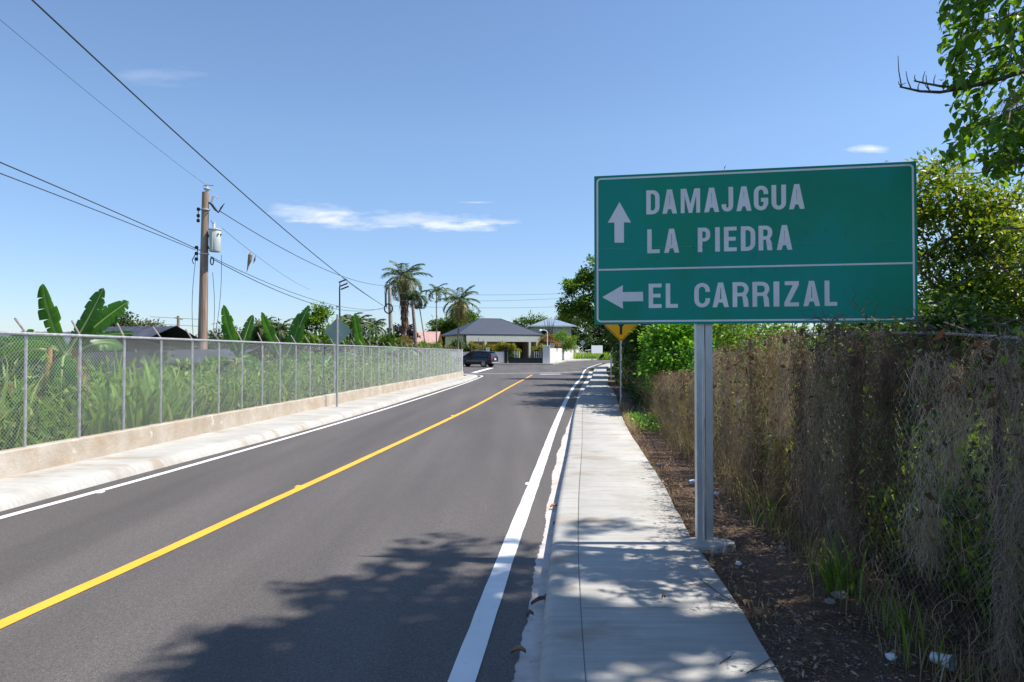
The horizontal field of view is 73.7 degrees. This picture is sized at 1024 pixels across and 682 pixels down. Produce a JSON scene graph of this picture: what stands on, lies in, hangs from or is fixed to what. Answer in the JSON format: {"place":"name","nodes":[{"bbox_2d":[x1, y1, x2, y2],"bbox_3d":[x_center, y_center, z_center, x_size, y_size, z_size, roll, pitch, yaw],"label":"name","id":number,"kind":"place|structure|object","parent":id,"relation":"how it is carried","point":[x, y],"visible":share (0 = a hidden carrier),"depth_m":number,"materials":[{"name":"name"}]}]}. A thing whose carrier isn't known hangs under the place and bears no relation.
{"place":"outdoors","nodes":[
{"label":"outdoors","id":0,"kind":"place"},
{"bbox_2d":[0,374,477,511],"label":"pavement","id":1,"kind":"structure","parent":0,"point":[27,488],"depth_m":11.01,"materials":[{"name":"concrete"}]},
{"bbox_2d":[0,372,463,478],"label":"wall","id":2,"kind":"structure","parent":1,"relation":"on","point":[27,459],"depth_m":11.81,"materials":[{"name":"concrete"}]},
{"bbox_2d":[0,318,462,448],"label":"chain link fence","id":3,"kind":"object","parent":2,"relation":"on","point":[24,333],"visible":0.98,"depth_m":13.11,"materials":[{"name":"silver metal"}]},
{"bbox_2d":[325,306,350,406],"bbox_3d":[-5.144,0.463,20.102,0.760,3.005,0.079,0,-1,0],"label":"road sign","id":4,"kind":"object","parent":1,"relation":"on","point":[337,330],"visible":0.87,"depth_m":20.15,"materials":[{"name":"grey"}]},
{"bbox_2d":[0,360,614,681],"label":"road","id":5,"kind":"structure","parent":0,"point":[377,567],"depth_m":5.77,"materials":[{"name":"asphalt"}]},
{"bbox_2d":[0,377,480,518],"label":"white edge line","id":6,"kind":"object","parent":5,"relation":"on","point":[64,500],"visible":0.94,"depth_m":9.97,"materials":[{"name":"paint"}]},
{"bbox_2d":[0,375,531,628],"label":"yellow centre line","id":7,"kind":"object","parent":5,"relation":"on","point":[11,619],"visible":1,"depth_m":6.02,"materials":[{"name":"paint"}]},
{"bbox_2d":[424,352,503,362],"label":"yard wall","id":8,"kind":"structure","parent":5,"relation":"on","point":[500,355],"depth_m":83.89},
{"bbox_2d":[455,350,498,366],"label":"parked car","id":9,"kind":"object","parent":5,"relation":"on","point":[482,358],"visible":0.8,"depth_m":74.15,"materials":[{"name":"black paint"}]},
{"bbox_2d":[448,363,600,681],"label":"white edge line","id":10,"kind":"object","parent":5,"relation":"on","point":[467,664],"visible":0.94,"depth_m":4.94,"materials":[{"name":"paint"}]},
{"bbox_2d":[508,349,542,362],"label":"entrance gate","id":11,"kind":"structure","parent":5,"relation":"on","point":[525,360],"depth_m":83.85,"materials":[{"name":"black"}]},
{"bbox_2d":[512,372,592,681],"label":"gutter","id":12,"kind":"object","parent":5,"relation":"on","point":[527,666],"visible":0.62,"depth_m":5.05,"materials":[{"name":"concrete"}]},
{"bbox_2d":[591,345,602,352],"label":"sign board","id":13,"kind":"object","parent":5,"relation":"on","point":[596,348],"visible":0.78,"depth_m":103.86,"materials":[{"name":"grey"}]},
{"bbox_2d":[0,0,1023,353],"label":"sky","id":14,"kind":"structure","parent":0,"point":[467,141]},
{"bbox_2d":[271,354,824,371],"bbox_3d":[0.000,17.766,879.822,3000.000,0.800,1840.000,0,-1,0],"label":"ground","id":15,"kind":"structure","parent":0,"point":[592,369],"depth_m":68.06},
{"bbox_2d":[0,329,78,393],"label":"banana plant","id":16,"kind":"object","parent":15,"relation":"on","point":[10,341],"visible":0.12,"depth_m":12.59,"materials":[{"name":"green plant"}]},
{"bbox_2d":[0,284,133,427],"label":"banana plant","id":17,"kind":"object","parent":15,"relation":"on","point":[93,320],"visible":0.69,"depth_m":11.64,"materials":[{"name":"green plant"}]},
{"bbox_2d":[0,331,175,396],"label":"shed","id":18,"kind":"structure","parent":15,"relation":"on","point":[151,346],"depth_m":20.32,"materials":[{"name":"black"}]},
{"bbox_2d":[104,302,139,326],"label":"dark tree","id":19,"kind":"object","parent":15,"relation":"on","point":[123,320],"visible":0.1,"depth_m":40.20,"materials":[{"name":"green plant"}]},
{"bbox_2d":[115,318,165,326],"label":"broadleaf tree","id":20,"kind":"object","parent":15,"relation":"on","point":[140,322],"visible":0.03,"depth_m":51.35,"materials":[{"name":"green plant"}]},
{"bbox_2d":[82,326,210,362],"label":"shed","id":21,"kind":"structure","parent":15,"relation":"on","point":[163,331],"depth_m":25.63,"materials":[{"name":"black"}]},
{"bbox_2d":[192,185,224,362],"bbox_3d":[-11.604,-1.845,25.994,1.243,8.265,0.495,0,-1,0],"label":"utility pole","id":22,"kind":"object","parent":15,"relation":"on","point":[211,237],"visible":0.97,"depth_m":25.96,"materials":[{"name":"brown wood"}]},
{"bbox_2d":[0,162,194,247],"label":"power line","id":23,"kind":"object","parent":22,"relation":"attached to","point":[88,200],"visible":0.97,"depth_m":17.55,"materials":[{"name":"grey"}]},
{"bbox_2d":[0,173,194,249],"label":"power line","id":24,"kind":"object","parent":22,"relation":"attached to","point":[87,206],"visible":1,"depth_m":17.59,"materials":[{"name":"grey"}]},
{"bbox_2d":[2,21,206,185],"bbox_3d":[-10.983,-6.197,19.946,0.010,0.315,12.493,0,-1,-6],"label":"power line","id":25,"kind":"object","parent":22,"relation":"attached to","point":[92,96],"visible":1,"depth_m":17.31,"materials":[{"name":"grey"}]},
{"bbox_2d":[156,349,278,386],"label":"shed","id":26,"kind":"structure","parent":15,"relation":"on","point":[204,352],"depth_m":23.91,"materials":[{"name":"black"}]},
{"bbox_2d":[208,321,241,362],"bbox_3d":[-12.749,0.637,29.920,2.390,3.447,2.546,0,-1,0],"label":"tree","id":27,"kind":"object","parent":15,"relation":"on","point":[220,338],"visible":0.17,"depth_m":29.93,"materials":[{"name":"green plant"}]},
{"bbox_2d":[194,305,263,378],"bbox_3d":[-7.758,0.548,19.351,2.002,3.126,1.750,0,-1,0],"label":"banana plant","id":28,"kind":"object","parent":15,"relation":"on","point":[228,329],"visible":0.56,"depth_m":19.08,"materials":[{"name":"green plant"}]},
{"bbox_2d":[0,349,460,448],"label":"leafy weeds","id":29,"kind":"object","parent":15,"relation":"on","point":[41,390],"visible":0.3,"depth_m":14.06,"materials":[{"name":"plant"}]},
{"bbox_2d":[0,343,463,449],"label":"tall weeds","id":30,"kind":"object","parent":15,"relation":"on","point":[187,409],"visible":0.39,"depth_m":12.55,"materials":[{"name":"plant"}]},
{"bbox_2d":[250,317,276,351],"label":"short palm","id":31,"kind":"object","parent":15,"relation":"on","point":[258,325],"visible":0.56,"depth_m":45.83,"materials":[{"name":"green plant"}]},
{"bbox_2d":[227,315,307,375],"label":"dense tree","id":32,"kind":"object","parent":15,"relation":"on","point":[266,349],"visible":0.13,"depth_m":47.01,"materials":[{"name":"green plant"}]},
{"bbox_2d":[261,318,293,344],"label":"short palm","id":33,"kind":"object","parent":15,"relation":"on","point":[280,328],"visible":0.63,"depth_m":43.88,"materials":[{"name":"green plant"}]},
{"bbox_2d":[261,305,309,392],"bbox_3d":[-6.992,0.522,21.035,1.135,3.242,1.930,1,-1,-42],"label":"banana plant","id":34,"kind":"object","parent":15,"relation":"on","point":[296,332],"visible":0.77,"depth_m":21.05,"materials":[{"name":"green plant"}]},
{"bbox_2d":[293,301,348,368],"bbox_3d":[-9.582,0.197,33.884,3.339,4.477,2.897,0,-1,0],"label":"tree","id":35,"kind":"object","parent":15,"relation":"on","point":[318,316],"visible":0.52,"depth_m":33.82,"materials":[{"name":"green plant"}]},
{"bbox_2d":[297,351,358,371],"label":"banana plant","id":36,"kind":"object","parent":15,"relation":"on","point":[331,358],"visible":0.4,"depth_m":26.17,"materials":[{"name":"green plant"}]},
{"bbox_2d":[315,338,358,362],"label":"tree","id":37,"kind":"object","parent":15,"relation":"on","point":[347,343],"visible":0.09,"depth_m":59.98,"materials":[{"name":"green plant"}]},
{"bbox_2d":[339,279,348,363],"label":"light mast","id":38,"kind":"object","parent":15,"relation":"on","point":[339,301],"visible":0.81,"depth_m":46.00,"materials":[{"name":"grey metal"}]},
{"bbox_2d":[340,314,376,353],"bbox_3d":[-9.249,0.456,40.066,2.053,4.184,2.310,-1,-1,36],"label":"short palm","id":39,"kind":"object","parent":15,"relation":"on","point":[362,319],"visible":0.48,"depth_m":39.94,"materials":[{"name":"green plant"}]},
{"bbox_2d":[361,318,386,344],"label":"short palm","id":40,"kind":"object","parent":15,"relation":"on","point":[380,322],"visible":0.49,"depth_m":41.88,"materials":[{"name":"green plant"}]},
{"bbox_2d":[352,313,399,376],"bbox_3d":[-5.915,0.527,29.819,2.083,3.560,1.206,0,-1,-13],"label":"banana plant","id":41,"kind":"object","parent":15,"relation":"on","point":[357,331],"visible":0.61,"depth_m":30.08,"materials":[{"name":"green plant"}]},
{"bbox_2d":[356,328,415,368],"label":"bush","id":42,"kind":"object","parent":15,"relation":"on","point":[388,338],"visible":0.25,"depth_m":35.75,"materials":[{"name":"green plant"}]},
{"bbox_2d":[384,279,392,334],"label":"utility pole","id":43,"kind":"object","parent":15,"relation":"on","point":[389,312],"visible":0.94,"depth_m":61.91,"materials":[{"name":"grey"}]},
{"bbox_2d":[32,0,379,303],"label":"power line","id":44,"kind":"object","parent":43,"relation":"attached to","point":[74,39],"visible":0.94,"depth_m":20.58,"materials":[{"name":"grey"}]},
{"bbox_2d":[210,256,385,309],"bbox_3d":[-11.458,-2.818,44.239,0.026,1.068,35.800,0,-1,1],"label":"power line","id":45,"kind":"object","parent":43,"relation":"attached to","point":[289,291],"visible":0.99,"depth_m":34.41,"materials":[{"name":"grey"}]},
{"bbox_2d":[212,258,386,310],"bbox_3d":[-11.457,-2.788,44.239,0.032,1.490,35.802,0,-1,1],"label":"power line","id":46,"kind":"object","parent":43,"relation":"attached to","point":[282,292],"visible":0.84,"depth_m":33.55,"materials":[{"name":"grey"}]},
{"bbox_2d":[220,211,387,285],"bbox_3d":[-11.319,-4.827,44.313,0.032,1.124,35.734,0,-1,0],"label":"power line","id":47,"kind":"object","parent":43,"relation":"attached to","point":[292,253],"visible":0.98,"depth_m":34.73,"materials":[{"name":"grey"}]},
{"bbox_2d":[378,334,420,351],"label":"flowering bush","id":48,"kind":"object","parent":15,"relation":"on","point":[408,339],"visible":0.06,"depth_m":58.03,"materials":[{"name":"orange plant"}]},
{"bbox_2d":[385,322,420,348],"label":"plum tree","id":49,"kind":"object","parent":15,"relation":"on","point":[409,332],"visible":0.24,"depth_m":73.38,"materials":[{"name":"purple plant"}]},
{"bbox_2d":[381,260,432,335],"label":"coconut palm","id":50,"kind":"object","parent":15,"relation":"on","point":[403,285],"visible":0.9,"depth_m":69.75,"materials":[{"name":"green plant"}]},
{"bbox_2d":[402,290,419,344],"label":"leaning palm","id":51,"kind":"object","parent":15,"relation":"on","point":[411,297],"visible":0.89,"depth_m":65.92,"materials":[{"name":"green plant"}]},
{"bbox_2d":[407,290,433,349],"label":"slender palm","id":52,"kind":"object","parent":15,"relation":"on","point":[419,304],"visible":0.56,"depth_m":67.89,"materials":[{"name":"green plant"}]},
{"bbox_2d":[413,340,440,362],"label":"garden bush","id":53,"kind":"object","parent":15,"relation":"on","point":[422,343],"visible":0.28,"depth_m":59.84,"materials":[{"name":"green plant"}]},
{"bbox_2d":[426,283,447,344],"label":"slender palm","id":54,"kind":"object","parent":15,"relation":"on","point":[435,289],"visible":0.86,"depth_m":79.98,"materials":[{"name":"green plant"}]},
{"bbox_2d":[424,341,450,362],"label":"garden bush","id":55,"kind":"object","parent":15,"relation":"on","point":[444,353],"visible":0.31,"depth_m":65.70,"materials":[{"name":"green plant"}]},
{"bbox_2d":[435,285,480,355],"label":"yellow palm","id":56,"kind":"object","parent":15,"relation":"on","point":[461,304],"visible":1,"depth_m":77.70,"materials":[{"name":"green plant"}]},
{"bbox_2d":[530,343,544,357],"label":"croton bush","id":57,"kind":"object","parent":15,"relation":"on","point":[539,348],"visible":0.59,"depth_m":85.46,"materials":[{"name":"green plant"}]},
{"bbox_2d":[542,345,549,362],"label":"gate pillar","id":58,"kind":"structure","parent":15,"relation":"on","point":[546,353],"depth_m":83.71,"materials":[{"name":"paint"}]},
{"bbox_2d":[538,333,561,347],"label":"flowering bush","id":59,"kind":"object","parent":15,"relation":"on","point":[543,340],"visible":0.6,"depth_m":91.53,"materials":[{"name":"orange plant"}]},
{"bbox_2d":[526,319,576,357],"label":"house","id":60,"kind":"structure","parent":15,"relation":"on","point":[541,325],"depth_m":113.05,"materials":[{"name":"blue metal"}]},
{"bbox_2d":[540,328,579,353],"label":"garden tree","id":61,"kind":"object","parent":15,"relation":"on","point":[568,344],"visible":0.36,"depth_m":99.29,"materials":[{"name":"green plant"}]},
{"bbox_2d":[550,343,578,362],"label":"side wall","id":62,"kind":"structure","parent":15,"relation":"on","point":[557,355],"depth_m":94.86,"materials":[{"name":"paint"}]},
{"bbox_2d":[539,363,607,681],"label":"kerb","id":63,"kind":"structure","parent":15,"relation":"on","point":[562,658],"depth_m":4.56,"materials":[{"name":"concrete"}]},
{"bbox_2d":[579,326,616,352],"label":"tree","id":64,"kind":"object","parent":15,"relation":"on","point":[597,340],"visible":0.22,"depth_m":131.17,"materials":[{"name":"green plant"}]},
{"bbox_2d":[808,302,1006,457],"bbox_3d":[4.973,0.649,8.889,2.701,2.657,3.834,-1,-1,32],"label":"roadside shrub","id":65,"kind":"object","parent":15,"relation":"on","point":[921,418],"visible":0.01,"depth_m":8.10,"materials":[{"name":"green plant"}]},
{"bbox_2d":[826,147,1023,446],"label":"leafy tree","id":66,"kind":"object","parent":15,"relation":"on","point":[981,219],"visible":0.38,"depth_m":9.19,"materials":[{"name":"green plant"}]},
{"bbox_2d":[898,0,1023,187],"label":"overhanging tree","id":67,"kind":"object","parent":15,"relation":"on","point":[1008,140],"visible":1,"depth_m":4.91,"materials":[{"name":"green plant"}]},
{"bbox_2d":[578,363,783,681],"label":"pavement","id":68,"kind":"structure","parent":0,"point":[637,558],"depth_m":4.61,"materials":[{"name":"concrete"}]},
{"bbox_2d":[616,400,782,629],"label":"edge grass","id":69,"kind":"structure","parent":0,"point":[627,418],"depth_m":8.01,"materials":[{"name":"plant"}]},
{"bbox_2d":[606,371,1023,681],"bbox_3d":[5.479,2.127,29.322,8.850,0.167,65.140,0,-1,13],"label":"dirt verge","id":70,"kind":"structure","parent":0,"point":[796,599],"depth_m":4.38,"materials":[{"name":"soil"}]},
{"bbox_2d":[555,253,625,373],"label":"roadside tree","id":71,"kind":"object","parent":70,"relation":"on","point":[579,308],"visible":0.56,"depth_m":45.70,"materials":[{"name":"green plant"}]},
{"bbox_2d":[590,315,626,351],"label":"roadside tree","id":72,"kind":"object","parent":70,"relation":"on","point":[604,332],"visible":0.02,"depth_m":43.86,"materials":[{"name":"green plant"}]},
{"bbox_2d":[604,324,637,403],"bbox_3d":[3.252,0.517,20.387,0.990,3.027,0.074,0,-1,0],"label":"warning sign","id":73,"kind":"object","parent":70,"relation":"on","point":[621,333],"visible":0.46,"depth_m":20.37,"materials":[{"name":"yellow"}]},
{"bbox_2d":[625,407,671,438],"bbox_3d":[3.503,1.803,15.756,1.679,0.283,6.090,0,-1,6],"label":"creeper patch","id":74,"kind":"object","parent":70,"relation":"on","point":[642,419],"visible":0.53,"depth_m":14.89,"materials":[{"name":"plant"}]},
{"bbox_2d":[622,362,687,414],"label":"brown grass","id":75,"kind":"structure","parent":70,"relation":"on","point":[641,389],"depth_m":20.50,"materials":[{"name":"plant"}]},
{"bbox_2d":[612,349,723,410],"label":"undergrowth","id":76,"kind":"object","parent":70,"relation":"on","point":[616,373],"visible":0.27,"depth_m":26.70,"materials":[{"name":"green plant"}]},
{"bbox_2d":[631,324,714,394],"bbox_3d":[4.160,0.622,17.703,2.269,3.021,2.553,0,-1,0],"label":"bright bush","id":77,"kind":"object","parent":70,"relation":"on","point":[671,359],"visible":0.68,"depth_m":17.37,"materials":[{"name":"green plant"}]},
{"bbox_2d":[599,167,784,379],"bbox_3d":[6.318,-1.803,23.510,7.104,8.129,7.803,0,-1,0],"label":"roadside tree","id":78,"kind":"object","parent":70,"relation":"on","point":[631,345],"visible":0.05,"depth_m":22.99,"materials":[{"name":"green plant"}]},
{"bbox_2d":[629,323,762,384],"bbox_3d":[5.176,-0.006,19.641,3.814,4.372,4.176,0,-1,0],"label":"roadside shrub","id":79,"kind":"object","parent":70,"relation":"on","point":[715,335],"visible":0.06,"depth_m":19.03,"materials":[{"name":"green plant"}]},
{"bbox_2d":[651,332,792,524],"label":"hanging straw vines","id":80,"kind":"object","parent":70,"relation":"on","point":[763,406],"visible":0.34,"depth_m":6.77,"materials":[{"name":"plant"}]},
{"bbox_2d":[594,161,917,552],"bbox_3d":[1.932,0.172,5.603,2.489,3.126,0.306,0,-1,8],"label":"direction sign","id":81,"kind":"object","parent":70,"relation":"on","point":[702,251],"visible":0.98,"depth_m":5.52,"materials":[{"name":"teal"}]},
{"bbox_2d":[643,329,917,584],"bbox_3d":[2.847,0.868,9.705,0.565,1.806,16.698,0,-1,6],"label":"dark hanging moss","id":82,"kind":"object","parent":70,"relation":"on","point":[888,410],"visible":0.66,"depth_m":4.65,"materials":[{"name":"plant"}]},
{"bbox_2d":[691,323,870,400],"bbox_3d":[5.403,0.421,13.009,3.228,3.311,5.553,0,-1,0],"label":"roadside shrub","id":83,"kind":"object","parent":70,"relation":"on","point":[718,328],"visible":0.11,"depth_m":14.18,"materials":[{"name":"green plant"}]},
{"bbox_2d":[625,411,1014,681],"bbox_3d":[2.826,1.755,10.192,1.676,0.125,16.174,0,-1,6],"label":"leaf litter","id":84,"kind":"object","parent":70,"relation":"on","point":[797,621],"visible":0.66,"depth_m":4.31,"materials":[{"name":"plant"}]},
{"bbox_2d":[637,399,1023,681],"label":"dry grass","id":85,"kind":"structure","parent":70,"relation":"on","point":[680,442],"depth_m":4.97,"materials":[{"name":"plant"}]},
{"bbox_2d":[640,331,1023,681],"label":"overgrown fence","id":86,"kind":"object","parent":70,"relation":"on","point":[998,489],"visible":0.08,"depth_m":3.86,"materials":[{"name":"brown plant"}]},
{"bbox_2d":[645,325,1023,680],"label":"straw tendrils","id":87,"kind":"object","parent":86,"relation":"attached to","point":[963,551],"visible":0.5,"depth_m":4.50,"materials":[{"name":"plant"}]},
{"bbox_2d":[647,314,1023,598],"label":"green vine leaves","id":88,"kind":"object","parent":87,"relation":"attached to","point":[944,522],"visible":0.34,"depth_m":4.03,"materials":[{"name":"green plant"}]},
{"bbox_2d":[653,322,1023,548],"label":"dead leaves on vines","id":89,"kind":"object","parent":87,"relation":"attached to","point":[993,345],"visible":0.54,"depth_m":3.93,"materials":[{"name":"plant"}]},
{"bbox_2d":[649,314,1023,435],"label":"brown tendrils","id":90,"kind":"object","parent":86,"relation":"attached to","point":[735,352],"visible":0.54,"depth_m":3.98,"materials":[{"name":"plant"}]},
{"bbox_2d":[668,328,1023,671],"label":"vines","id":91,"kind":"object","parent":86,"relation":"attached to","point":[947,550],"visible":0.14,"depth_m":4.05,"materials":[{"name":"plant"}]},
{"bbox_2d":[675,286,1023,412],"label":"dry stems","id":92,"kind":"object","parent":86,"relation":"attached to","point":[923,329],"visible":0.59,"depth_m":4.06,"materials":[{"name":"plant"}]},
{"bbox_2d":[716,319,1023,664],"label":"moss curls","id":93,"kind":"object","parent":86,"relation":"attached to","point":[894,480],"visible":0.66,"depth_m":3.87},
{"bbox_2d":[649,332,1022,591],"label":"pale hanging moss","id":94,"kind":"object","parent":70,"relation":"on","point":[954,460],"visible":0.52,"depth_m":3.62,"materials":[{"name":"plant"}]},
{"bbox_2d":[651,324,1023,681],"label":"hanging moss","id":95,"kind":"object","parent":70,"relation":"on","point":[1018,479],"visible":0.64,"depth_m":4.78,"materials":[{"name":"plant"}]},
{"bbox_2d":[831,589,848,598],"bbox_3d":[2.146,1.663,4.467,0.100,0.078,0.097,0,-1,0],"label":"stone","id":96,"kind":"object","parent":70,"relation":"on","point":[838,595],"visible":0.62,"depth_m":4.45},
{"bbox_2d":[685,345,1023,663],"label":"thicket","id":97,"kind":"object","parent":70,"relation":"on","point":[957,535],"visible":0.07,"depth_m":4.64,"materials":[{"name":"brown plant"}]},
{"bbox_2d":[730,475,1012,681],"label":"green grass","id":98,"kind":"structure","parent":70,"relation":"on","point":[840,574],"depth_m":4.43,"materials":[{"name":"green plant"}]},
{"bbox_2d":[802,280,1023,448],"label":"roadside shrub","id":99,"kind":"object","parent":70,"relation":"on","point":[953,314],"visible":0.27,"depth_m":5.93,"materials":[{"name":"green plant"}]},
{"bbox_2d":[929,651,956,671],"bbox_3d":[2.188,1.617,3.469,0.080,0.080,0.105,1,-1,-29],"label":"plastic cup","id":100,"kind":"object","parent":70,"relation":"on","point":[950,668],"visible":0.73,"depth_m":3.45,"materials":[{"name":"white"}]},
{"bbox_2d":[899,159,1023,487],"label":"dead tree","id":101,"kind":"object","parent":70,"relation":"on","point":[1009,267],"visible":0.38,"depth_m":4.42,"materials":[{"name":"brown plant"}]},
{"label":"grass verge","id":102,"kind":"structure","parent":0,"visible":0},
{"bbox_2d":[417,332,442,351],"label":"house","id":103,"kind":"structure","parent":102,"relation":"on","point":[430,337],"depth_m":98.33,"materials":[{"name":"pink"}]},
{"bbox_2d":[424,304,481,350],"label":"mango tree","id":104,"kind":"object","parent":102,"relation":"on","point":[443,326],"visible":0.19,"depth_m":106.16,"materials":[{"name":"green plant"}]},
{"bbox_2d":[440,318,543,357],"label":"house","id":105,"kind":"structure","parent":102,"relation":"on","point":[491,331],"depth_m":91.77,"materials":[{"name":"stone"}]},
{"bbox_2d":[512,310,551,328],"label":"tree","id":106,"kind":"object","parent":102,"relation":"on","point":[529,321],"visible":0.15,"depth_m":127.48,"materials":[{"name":"green plant"}]},
{"bbox_2d":[554,314,594,348],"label":"tree","id":107,"kind":"object","parent":102,"relation":"on","point":[584,336],"visible":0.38,"depth_m":118.33,"materials":[{"name":"green plant"}]},
{"bbox_2d":[573,351,612,359],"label":"grass","id":108,"kind":"structure","parent":102,"relation":"on","point":[587,356],"depth_m":108.71,"materials":[{"name":"plant"}]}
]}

